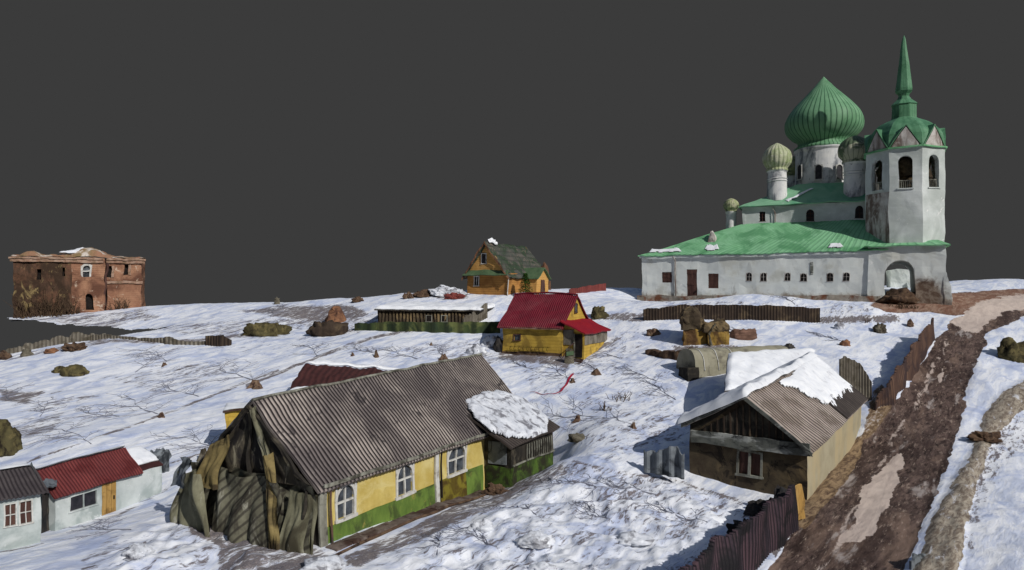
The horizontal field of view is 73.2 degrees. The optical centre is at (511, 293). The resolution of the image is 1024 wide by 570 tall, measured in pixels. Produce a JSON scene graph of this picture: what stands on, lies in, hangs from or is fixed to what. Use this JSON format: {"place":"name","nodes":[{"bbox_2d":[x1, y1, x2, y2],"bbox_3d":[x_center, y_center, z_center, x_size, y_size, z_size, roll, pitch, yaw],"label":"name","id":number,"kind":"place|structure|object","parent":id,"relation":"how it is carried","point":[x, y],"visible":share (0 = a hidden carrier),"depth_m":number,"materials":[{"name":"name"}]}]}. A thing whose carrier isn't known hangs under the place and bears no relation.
{"place":"outdoors","nodes":[
{"label":"outdoors","id":0,"kind":"place"},
{"bbox_2d":[0,279,1023,569],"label":"ground","id":1,"kind":"structure","parent":0,"point":[910,473],"depth_m":53.27,"materials":[{"name":"snow"}]},
{"bbox_2d":[0,350,11,359],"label":"tan rock","id":2,"kind":"object","parent":1,"relation":"on","point":[4,355],"visible":0.98,"depth_m":78.25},
{"bbox_2d":[0,419,22,456],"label":"dead bush","id":3,"kind":"object","parent":1,"relation":"on","point":[10,441],"visible":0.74,"depth_m":50.00,"materials":[{"name":"plant"}]},
{"bbox_2d":[0,463,48,550],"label":"grey shed","id":4,"kind":"structure","parent":1,"relation":"on","point":[23,488],"depth_m":35.17,"materials":[{"name":"paint"}]},
{"bbox_2d":[3,502,17,528],"bbox_3d":[-25.264,11.122,34.680,0.233,1.239,0.655,0,0,40],"label":"window","id":5,"kind":"structure","parent":4,"relation":"in","point":[10,518],"depth_m":34.68,"materials":[{"name":"white wood"}]},
{"bbox_2d":[18,499,33,525],"bbox_3d":[-24.829,11.149,35.180,0.230,1.263,0.673,0,0,42],"label":"window","id":6,"kind":"structure","parent":4,"relation":"in","point":[26,509],"depth_m":35.18,"materials":[{"name":"white wood"}]},
{"bbox_2d":[20,348,34,356],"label":"tan rock","id":7,"kind":"object","parent":1,"relation":"on","point":[26,352],"visible":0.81,"depth_m":78.77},
{"bbox_2d":[3,293,54,318],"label":"scrub bush","id":8,"kind":"object","parent":1,"relation":"on","point":[23,308],"visible":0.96,"depth_m":100.93,"materials":[{"name":"brown plant"}]},
{"bbox_2d":[5,335,70,353],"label":"old fence","id":9,"kind":"object","parent":1,"relation":"on","point":[57,340],"visible":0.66,"depth_m":81.76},
{"bbox_2d":[41,478,56,532],"bbox_3d":[-25.925,11.679,38.917,1.494,2.953,4.606,0,0,-32],"label":"lean to","id":10,"kind":"object","parent":1,"relation":"on","point":[45,523],"visible":0.38,"depth_m":37.91,"materials":[{"name":"wood"}]},
{"bbox_2d":[31,281,67,316],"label":"scrub bush","id":11,"kind":"object","parent":1,"relation":"on","point":[58,313],"visible":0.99,"depth_m":101.39,"materials":[{"name":"brown plant"}]},
{"bbox_2d":[44,347,58,353],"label":"brown mound","id":12,"kind":"object","parent":1,"relation":"on","point":[50,350],"visible":0.96,"depth_m":79.18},
{"bbox_2d":[51,366,63,372],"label":"brown mound","id":13,"kind":"object","parent":1,"relation":"on","point":[57,369],"visible":0.53,"depth_m":71.56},
{"bbox_2d":[62,293,84,314],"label":"scrub bush","id":14,"kind":"object","parent":1,"relation":"on","point":[72,306],"visible":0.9,"depth_m":103.50,"materials":[{"name":"brown plant"}]},
{"bbox_2d":[59,364,89,376],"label":"brown mound","id":15,"kind":"object","parent":1,"relation":"on","point":[75,370],"visible":0.91,"depth_m":70.18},
{"bbox_2d":[61,342,87,351],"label":"brown mound","id":16,"kind":"object","parent":1,"relation":"on","point":[72,347],"visible":0.88,"depth_m":78.95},
{"bbox_2d":[8,248,145,321],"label":"brick ruin","id":17,"kind":"object","parent":1,"relation":"on","point":[97,278],"visible":0.94,"depth_m":104.58,"materials":[{"name":"brick"}]},
{"bbox_2d":[80,263,91,275],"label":"window","id":18,"kind":"structure","parent":17,"relation":"in","point":[86,269],"depth_m":105.06,"materials":[{"name":"stone"}]},
{"bbox_2d":[71,332,111,342],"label":"old fence","id":19,"kind":"object","parent":1,"relation":"on","point":[77,337],"visible":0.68,"depth_m":84.21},
{"bbox_2d":[36,444,162,530],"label":"white shed","id":20,"kind":"structure","parent":1,"relation":"on","point":[96,484],"depth_m":40.69,"materials":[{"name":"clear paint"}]},
{"bbox_2d":[69,489,98,513],"bbox_3d":[-24.618,11.918,39.537,0.257,0.958,1.773,0,0,22],"label":"window","id":21,"kind":"structure","parent":20,"relation":"in","point":[83,501],"depth_m":39.54,"materials":[{"name":"black glass"}]},
{"bbox_2d":[102,482,115,515],"bbox_3d":[-23.981,12.234,40.968,0.145,1.934,0.899,0,0,20],"label":"door","id":22,"kind":"structure","parent":20,"relation":"in","point":[108,490],"depth_m":40.93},
{"bbox_2d":[104,297,131,309],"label":"scrub bush","id":23,"kind":"object","parent":1,"relation":"on","point":[120,305],"visible":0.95,"depth_m":106.28,"materials":[{"name":"brown plant"}]},
{"bbox_2d":[110,335,163,342],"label":"old fence","id":24,"kind":"object","parent":1,"relation":"on","point":[159,340],"visible":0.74,"depth_m":81.83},
{"bbox_2d":[121,542,157,560],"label":"snow peak","id":25,"kind":"structure","parent":1,"relation":"on","point":[137,551],"depth_m":32.00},
{"bbox_2d":[150,450,171,467],"bbox_3d":[-24.256,11.320,47.253,1.658,1.033,1.068,0,0,26],"label":"crumpled tarp","id":26,"kind":"object","parent":1,"relation":"on","point":[157,454],"visible":0.56,"depth_m":47.44,"materials":[{"name":"fabric"}]},
{"bbox_2d":[158,449,168,472],"bbox_3d":[-23.693,11.615,46.875,0.679,2.042,0.179,0,0,-22],"label":"wall stub","id":27,"kind":"object","parent":1,"relation":"on","point":[165,466],"depth_m":46.87,"materials":[{"name":"stone"}]},
{"bbox_2d":[164,336,204,344],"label":"old fence","id":28,"kind":"object","parent":1,"relation":"on","point":[169,340],"visible":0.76,"depth_m":80.21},
{"bbox_2d":[196,448,206,461],"bbox_3d":[-21.578,11.196,48.001,0.943,0.921,0.949,0,0,0],"label":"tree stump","id":29,"kind":"object","parent":1,"relation":"on","point":[202,451],"visible":0.5,"depth_m":47.86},
{"bbox_2d":[205,335,231,346],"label":"old fence","id":30,"kind":"object","parent":1,"relation":"on","point":[217,340],"visible":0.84,"depth_m":79.37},
{"bbox_2d":[224,402,248,426],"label":"yellow shed","id":31,"kind":"structure","parent":1,"relation":"on","point":[232,411],"depth_m":48.03,"materials":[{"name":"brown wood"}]},
{"bbox_2d":[246,379,262,388],"bbox_3d":[-24.170,8.413,64.647,1.780,0.870,1.889,0,0,-19],"label":"tree stump","id":32,"kind":"object","parent":1,"relation":"on","point":[255,384],"visible":0.98,"depth_m":64.38,"materials":[{"name":"brown wood"}]},
{"bbox_2d":[241,322,291,336],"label":"mossy hedge","id":33,"kind":"object","parent":1,"relation":"on","point":[262,329],"visible":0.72,"depth_m":83.09,"materials":[{"name":"plant"}]},
{"bbox_2d":[299,554,346,569],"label":"snow peak","id":34,"kind":"structure","parent":1,"relation":"on","point":[333,562],"depth_m":30.89,"materials":[{"name":"snow"}]},
{"bbox_2d":[305,320,348,336],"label":"mossy hedge","id":35,"kind":"object","parent":1,"relation":"on","point":[325,329],"visible":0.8,"depth_m":81.41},
{"bbox_2d":[326,304,345,322],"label":"rust mound","id":36,"kind":"object","parent":1,"relation":"on","point":[336,313],"visible":0.73,"depth_m":87.18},
{"bbox_2d":[289,360,404,389],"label":"maroon shed","id":37,"kind":"structure","parent":1,"relation":"on","point":[316,373],"depth_m":60.98,"materials":[{"name":"metal"}]},
{"bbox_2d":[351,296,363,302],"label":"crest heap","id":38,"kind":"object","parent":1,"relation":"on","point":[357,299],"visible":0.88,"depth_m":95.66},
{"bbox_2d":[171,353,560,554],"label":"yellow house","id":39,"kind":"structure","parent":1,"relation":"on","point":[304,470],"depth_m":37.69,"materials":[{"name":"paint"}]},
{"bbox_2d":[334,481,357,523],"bbox_3d":[-8.487,10.536,35.072,0.261,1.937,1.653,0,0,30],"label":"window","id":40,"kind":"structure","parent":39,"relation":"in","point":[345,502],"depth_m":35.05,"materials":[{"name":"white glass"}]},
{"bbox_2d":[394,463,415,499],"bbox_3d":[-6.146,10.529,39.172,0.277,1.947,1.804,0,0,30],"label":"window","id":41,"kind":"structure","parent":39,"relation":"in","point":[403,473],"depth_m":39.20,"materials":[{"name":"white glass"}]},
{"bbox_2d":[447,444,468,478],"bbox_3d":[-3.472,10.489,43.680,0.300,2.102,2.295,0,0,29],"label":"window","id":42,"kind":"structure","parent":39,"relation":"in","point":[456,456],"depth_m":43.64,"materials":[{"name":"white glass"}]},
{"bbox_2d":[326,489,485,551],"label":"walkway","id":43,"kind":"structure","parent":1,"relation":"on","point":[340,545],"depth_m":36.76,"materials":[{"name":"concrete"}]},
{"bbox_2d":[402,292,413,298],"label":"crest rock","id":44,"kind":"object","parent":1,"relation":"on","point":[408,295],"visible":0.97,"depth_m":93.21,"materials":[{"name":"brown stone"}]},
{"bbox_2d":[335,493,488,554],"bbox_3d":[-4.576,12.569,39.038,0.229,0.733,15.483,0,0,30],"label":"pipe","id":45,"kind":"object","parent":1,"relation":"on","point":[399,526],"visible":0.84,"depth_m":37.02,"materials":[{"name":"metal"}]},
{"bbox_2d":[0,295,840,554],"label":"twig litter","id":46,"kind":"object","parent":1,"relation":"on","point":[482,537],"visible":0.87,"depth_m":57.50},
{"bbox_2d":[412,289,430,297],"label":"rubble heap","id":47,"kind":"object","parent":1,"relation":"on","point":[422,293],"visible":0.94,"depth_m":93.38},
{"bbox_2d":[354,321,499,333],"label":"mossy fence","id":48,"kind":"object","parent":1,"relation":"on","point":[470,327],"visible":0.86,"depth_m":79.85,"materials":[{"name":"wood"}]},
{"bbox_2d":[374,302,494,322],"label":"old shed","id":49,"kind":"structure","parent":1,"relation":"on","point":[421,312],"depth_m":82.67,"materials":[{"name":"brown wood"}]},
{"bbox_2d":[426,315,431,321],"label":"window","id":50,"kind":"structure","parent":49,"relation":"in","point":[428,317],"depth_m":82.48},
{"bbox_2d":[441,315,446,321],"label":"window","id":51,"kind":"structure","parent":49,"relation":"in","point":[443,317],"depth_m":82.40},
{"bbox_2d":[438,354,447,360],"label":"tree stump","id":52,"kind":"object","parent":1,"relation":"on","point":[443,357],"visible":0.91,"depth_m":69.97,"materials":[{"name":"brown wood"}]},
{"bbox_2d":[428,285,468,296],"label":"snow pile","id":53,"kind":"object","parent":1,"relation":"on","point":[440,290],"visible":0.59,"depth_m":93.19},
{"bbox_2d":[444,292,465,298],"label":"rubble heap","id":54,"kind":"object","parent":1,"relation":"on","point":[453,295],"visible":0.93,"depth_m":91.07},
{"bbox_2d":[463,303,487,321],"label":"picket fence","id":55,"kind":"object","parent":1,"relation":"on","point":[474,316],"visible":0.6,"depth_m":82.55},
{"bbox_2d":[465,343,487,355],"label":"snowy boulder","id":56,"kind":"object","parent":1,"relation":"on","point":[475,348],"visible":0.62,"depth_m":72.40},
{"bbox_2d":[467,519,493,532],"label":"snow peak","id":57,"kind":"structure","parent":1,"relation":"on","point":[485,525],"depth_m":35.99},
{"bbox_2d":[480,335,501,347],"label":"snowy boulder","id":58,"kind":"object","parent":1,"relation":"on","point":[488,341],"visible":0.48,"depth_m":75.77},
{"bbox_2d":[481,483,509,494],"bbox_3d":[-1.008,12.617,44.492,1.854,0.867,1.301,0,0,20],"label":"debris lump","id":59,"kind":"object","parent":1,"relation":"on","point":[492,488],"visible":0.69,"depth_m":44.31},
{"bbox_2d":[493,335,502,351],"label":"dark boulder","id":60,"kind":"object","parent":1,"relation":"on","point":[498,345],"visible":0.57,"depth_m":74.22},
{"bbox_2d":[462,239,551,295],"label":"orange house","id":61,"kind":"structure","parent":1,"relation":"on","point":[494,267],"depth_m":92.97,"materials":[{"name":"wood"}]},
{"bbox_2d":[473,276,478,286],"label":"window","id":62,"kind":"structure","parent":61,"relation":"in","point":[475,278],"depth_m":93.19,"materials":[{"name":"white glass"}]},
{"bbox_2d":[480,253,486,264],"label":"window","id":63,"kind":"structure","parent":61,"relation":"in","point":[483,255],"depth_m":92.51,"materials":[{"name":"white glass"}]},
{"bbox_2d":[540,280,543,291],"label":"door","id":64,"kind":"structure","parent":61,"relation":"in","point":[541,281],"depth_m":94.38,"materials":[{"name":"brown wood"}]},
{"bbox_2d":[518,273,532,292],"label":"spruce tree","id":65,"kind":"object","parent":1,"relation":"on","point":[526,278],"visible":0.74,"depth_m":89.70,"materials":[{"name":"green plant"}]},
{"bbox_2d":[514,530,555,548],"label":"snow peak","id":66,"kind":"structure","parent":1,"relation":"on","point":[537,539],"depth_m":34.19,"materials":[{"name":"snow"}]},
{"bbox_2d":[528,560,556,569],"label":"snow peak","id":67,"kind":"structure","parent":1,"relation":"on","point":[542,565],"depth_m":30.90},
{"bbox_2d":[540,262,550,289],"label":"bare bush","id":68,"kind":"object","parent":1,"relation":"on","point":[544,265],"visible":0.1,"depth_m":99.71,"materials":[{"name":"plant"}]},
{"bbox_2d":[532,373,574,394],"bbox_3d":[4.504,8.314,63.252,5.488,1.471,2.358,0,0,-38],"label":"red tape","id":69,"kind":"object","parent":1,"relation":"on","point":[568,380],"visible":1,"depth_m":62.72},
{"bbox_2d":[497,292,610,363],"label":"red roof house","id":70,"kind":"structure","parent":1,"relation":"on","point":[557,324],"depth_m":72.98,"materials":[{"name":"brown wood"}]},
{"bbox_2d":[512,334,520,341],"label":"window","id":71,"kind":"structure","parent":70,"relation":"in","point":[516,337],"depth_m":73.29,"materials":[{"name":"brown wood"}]},
{"bbox_2d":[573,334,582,356],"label":"door","id":72,"kind":"structure","parent":70,"relation":"in","point":[577,338],"depth_m":70.22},
{"bbox_2d":[564,348,573,363],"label":"rounded board","id":73,"kind":"object","parent":1,"relation":"on","point":[569,356],"visible":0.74,"depth_m":68.90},
{"bbox_2d":[567,433,585,442],"bbox_3d":[4.932,10.670,51.000,1.768,0.687,0.962,0,0,0],"label":"stone block","id":74,"kind":"object","parent":1,"relation":"on","point":[576,437],"depth_m":50.74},
{"bbox_2d":[572,415,580,422],"bbox_3d":[5.346,10.070,55.746,0.933,0.664,0.880,0,0,20],"label":"tree stump","id":75,"kind":"object","parent":1,"relation":"on","point":[577,418],"visible":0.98,"depth_m":55.56,"materials":[{"name":"brown wood"}]},
{"bbox_2d":[569,283,605,292],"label":"red fence","id":76,"kind":"object","parent":1,"relation":"on","point":[592,288],"visible":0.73,"depth_m":98.37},
{"bbox_2d":[591,368,601,374],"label":"tree stump","id":77,"kind":"object","parent":1,"relation":"on","point":[595,372],"visible":1,"depth_m":65.70,"materials":[{"name":"brown wood"}]},
{"bbox_2d":[591,306,608,318],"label":"earth mound","id":78,"kind":"object","parent":1,"relation":"on","point":[598,312],"visible":0.84,"depth_m":82.65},
{"bbox_2d":[605,391,631,401],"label":"dry twigs","id":79,"kind":"object","parent":1,"relation":"on","point":[625,395],"visible":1,"depth_m":59.12,"materials":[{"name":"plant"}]},
{"bbox_2d":[615,530,654,546],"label":"snow peak","id":80,"kind":"structure","parent":1,"relation":"on","point":[633,538],"depth_m":34.65,"materials":[{"name":"snow"}]},
{"bbox_2d":[646,328,660,335],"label":"brick heap","id":81,"kind":"object","parent":1,"relation":"on","point":[653,332],"visible":0.98,"depth_m":75.72,"materials":[{"name":"brown brick"}]},
{"bbox_2d":[645,349,679,360],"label":"wall","id":82,"kind":"structure","parent":1,"relation":"on","point":[669,354],"depth_m":68.76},
{"bbox_2d":[644,446,683,479],"bbox_3d":[9.639,10.580,43.738,2.702,1.971,0.351,0,0,33],"label":"ragged fence","id":83,"kind":"object","parent":1,"relation":"on","point":[669,461],"visible":1,"depth_m":43.63,"materials":[{"name":"metal"}]},
{"bbox_2d":[678,305,731,345],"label":"ruined hut","id":84,"kind":"object","parent":1,"relation":"on","point":[695,328],"visible":0.97,"depth_m":71.88,"materials":[{"name":"brown wood"}]},
{"bbox_2d":[643,304,819,322],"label":"plank fence","id":85,"kind":"object","parent":1,"relation":"on","point":[762,313],"visible":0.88,"depth_m":79.74,"materials":[{"name":"wood"}]},
{"bbox_2d":[676,345,786,381],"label":"olive shed","id":86,"kind":"structure","parent":1,"relation":"on","point":[692,364],"depth_m":63.99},
{"bbox_2d":[726,518,747,533],"bbox_3d":[11.801,11.817,34.761,2.007,1.138,1.586,0,0,0],"label":"dark debris","id":87,"kind":"object","parent":1,"relation":"on","point":[729,526],"visible":0.06,"depth_m":34.74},
{"bbox_2d":[678,484,798,569],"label":"foreground fence","id":88,"kind":"object","parent":1,"relation":"on","point":[751,543],"visible":0.95,"depth_m":31.33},
{"bbox_2d":[795,485,806,518],"bbox_3d":[15.520,11.209,37.264,1.500,1.963,0.212,0,0,-42],"label":"ochre panel","id":89,"kind":"object","parent":88,"relation":"attached to","point":[800,504],"visible":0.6,"depth_m":37.29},
{"bbox_2d":[730,328,756,339],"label":"log stack","id":90,"kind":"object","parent":1,"relation":"on","point":[744,334],"visible":0.74,"depth_m":73.71,"materials":[{"name":"brown wood"}]},
{"bbox_2d":[743,485,786,515],"bbox_3d":[14.540,11.797,38.571,3.164,2.035,2.300,0,0,0],"label":"dark debris","id":91,"kind":"object","parent":1,"relation":"on","point":[753,508],"visible":0.15,"depth_m":38.31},
{"bbox_2d":[724,348,814,391],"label":"snow shed","id":92,"kind":"structure","parent":1,"relation":"on","point":[743,367],"depth_m":58.39,"materials":[{"name":"snow"}]},
{"bbox_2d":[675,351,867,499],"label":"grey house","id":93,"kind":"structure","parent":1,"relation":"on","point":[796,421],"depth_m":43.56,"materials":[{"name":"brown wood"}]},
{"bbox_2d":[734,450,762,480],"bbox_3d":[14.617,10.538,42.496,1.764,1.711,0.300,0,0,38],"label":"window","id":94,"kind":"structure","parent":93,"relation":"in","point":[750,462],"depth_m":42.43,"materials":[{"name":"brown wood"}]},
{"bbox_2d":[637,35,952,304],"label":"church","id":95,"kind":"structure","parent":1,"relation":"on","point":[824,219],"depth_m":92.06,"materials":[{"name":"paint"}]},
{"bbox_2d":[687,269,696,295],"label":"door","id":96,"kind":"structure","parent":95,"relation":"in","point":[691,273],"depth_m":96.90,"materials":[{"name":"brown wood"}]},
{"bbox_2d":[746,272,752,280],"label":"window","id":97,"kind":"structure","parent":95,"relation":"in","point":[749,276],"depth_m":93.51,"materials":[{"name":"glass"}]},
{"bbox_2d":[759,211,765,221],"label":"window","id":98,"kind":"structure","parent":95,"relation":"in","point":[762,214],"depth_m":97.54,"materials":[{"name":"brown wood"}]},
{"bbox_2d":[761,272,766,280],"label":"window","id":99,"kind":"structure","parent":95,"relation":"in","point":[764,275],"depth_m":92.73,"materials":[{"name":"glass"}]},
{"bbox_2d":[783,272,789,280],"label":"window","id":100,"kind":"structure","parent":95,"relation":"in","point":[786,277],"depth_m":91.52,"materials":[{"name":"glass"}]},
{"bbox_2d":[800,273,807,281],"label":"window","id":101,"kind":"structure","parent":95,"relation":"in","point":[804,277],"depth_m":90.48,"materials":[{"name":"glass"}]},
{"bbox_2d":[806,209,814,220],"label":"window","id":102,"kind":"structure","parent":95,"relation":"in","point":[810,214],"depth_m":94.75,"materials":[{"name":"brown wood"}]},
{"bbox_2d":[827,273,833,280],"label":"window","id":103,"kind":"structure","parent":95,"relation":"in","point":[830,276],"depth_m":89.10,"materials":[{"name":"glass"}]},
{"bbox_2d":[843,272,850,280],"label":"window","id":104,"kind":"structure","parent":95,"relation":"in","point":[846,277],"depth_m":88.15,"materials":[{"name":"glass"}]},
{"bbox_2d":[855,206,863,217],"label":"window","id":105,"kind":"structure","parent":95,"relation":"in","point":[859,209],"depth_m":91.92,"materials":[{"name":"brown wood"}]},
{"bbox_2d":[834,323,845,328],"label":"snowy stone","id":106,"kind":"object","parent":1,"relation":"on","point":[839,325],"visible":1,"depth_m":77.30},
{"bbox_2d":[839,339,850,345],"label":"red earth clod","id":107,"kind":"object","parent":1,"relation":"on","point":[846,342],"visible":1,"depth_m":71.27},
{"bbox_2d":[839,356,871,400],"bbox_3d":[29.031,7.930,58.340,2.991,5.368,0.381,0,0,-10],"label":"corrugated screen","id":108,"kind":"object","parent":1,"relation":"on","point":[854,374],"visible":0.53,"depth_m":58.38,"materials":[{"name":"metal"}]},
{"bbox_2d":[872,323,886,333],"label":"grey rock","id":109,"kind":"object","parent":1,"relation":"on","point":[879,328],"visible":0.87,"depth_m":75.93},
{"bbox_2d":[875,287,920,304],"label":"arch rubble","id":110,"kind":"object","parent":1,"relation":"on","point":[899,295],"visible":0.73,"depth_m":84.38,"materials":[{"name":"soil"}]},
{"bbox_2d":[888,302,918,308],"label":"dry twigs","id":111,"kind":"object","parent":1,"relation":"on","point":[898,306],"visible":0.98,"depth_m":82.19,"materials":[{"name":"brown plant"}]},
{"bbox_2d":[874,318,934,410],"bbox_3d":[37.382,6.795,64.276,1.177,8.609,20.382,0,0,43],"label":"corrugated fence","id":112,"kind":"object","parent":1,"relation":"on","point":[908,368],"visible":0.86,"depth_m":62.31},
{"bbox_2d":[907,319,913,326],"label":"brown post stub","id":113,"kind":"object","parent":1,"relation":"on","point":[910,323],"visible":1,"depth_m":77.33,"materials":[{"name":"brown wood"}]},
{"bbox_2d":[909,553,925,569],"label":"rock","id":114,"kind":"object","parent":1,"relation":"on","point":[916,558],"visible":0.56,"depth_m":31.76,"materials":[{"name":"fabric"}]},
{"bbox_2d":[966,431,1002,442],"bbox_3d":[34.684,10.449,50.505,2.641,0.863,1.405,0,0,0],"label":"snow bank rock","id":115,"kind":"object","parent":1,"relation":"on","point":[991,437],"visible":0.96,"depth_m":50.22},
{"bbox_2d":[996,337,1023,362],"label":"roadside bush","id":116,"kind":"object","parent":1,"relation":"on","point":[1010,349],"visible":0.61,"depth_m":66.63,"materials":[{"name":"plant"}]},
{"bbox_2d":[0,0,1023,350],"label":"sky","id":117,"kind":"structure","parent":0,"point":[247,151],"materials":[{"name":"grey"}]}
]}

